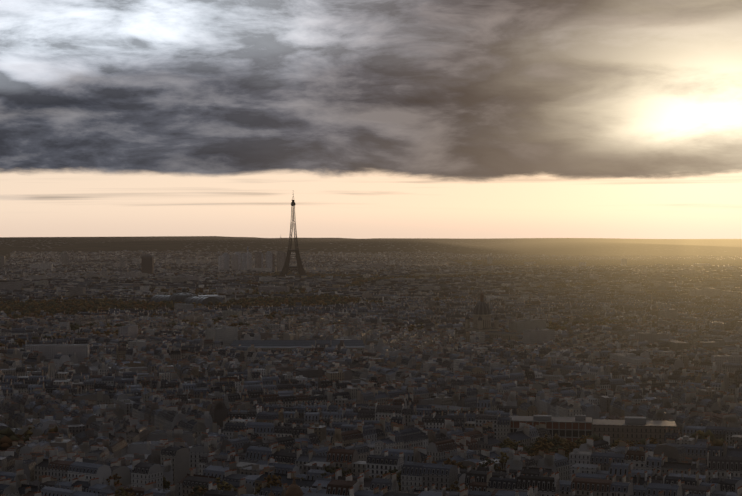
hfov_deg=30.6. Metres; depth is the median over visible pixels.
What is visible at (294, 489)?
brick church
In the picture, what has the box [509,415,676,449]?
school building
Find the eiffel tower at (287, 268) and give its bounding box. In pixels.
[280,194,307,276]
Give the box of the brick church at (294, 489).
[268,477,316,495]
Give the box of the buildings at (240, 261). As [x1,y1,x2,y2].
[0,237,626,280]
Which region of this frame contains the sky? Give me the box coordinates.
[0,0,741,238]
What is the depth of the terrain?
11410.76 m
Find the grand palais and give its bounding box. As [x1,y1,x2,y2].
[148,281,222,305]
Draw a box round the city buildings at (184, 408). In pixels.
[0,250,741,495]
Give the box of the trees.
[0,259,741,495]
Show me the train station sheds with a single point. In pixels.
(288, 346)
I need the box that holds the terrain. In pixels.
[0,236,741,258]
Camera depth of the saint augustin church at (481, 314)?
2088.55 m
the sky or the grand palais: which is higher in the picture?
the sky
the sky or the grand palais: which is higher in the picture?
the sky
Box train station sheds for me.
[223,340,364,352]
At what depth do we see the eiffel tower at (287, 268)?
4708.64 m
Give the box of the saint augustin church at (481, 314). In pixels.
[465,292,518,342]

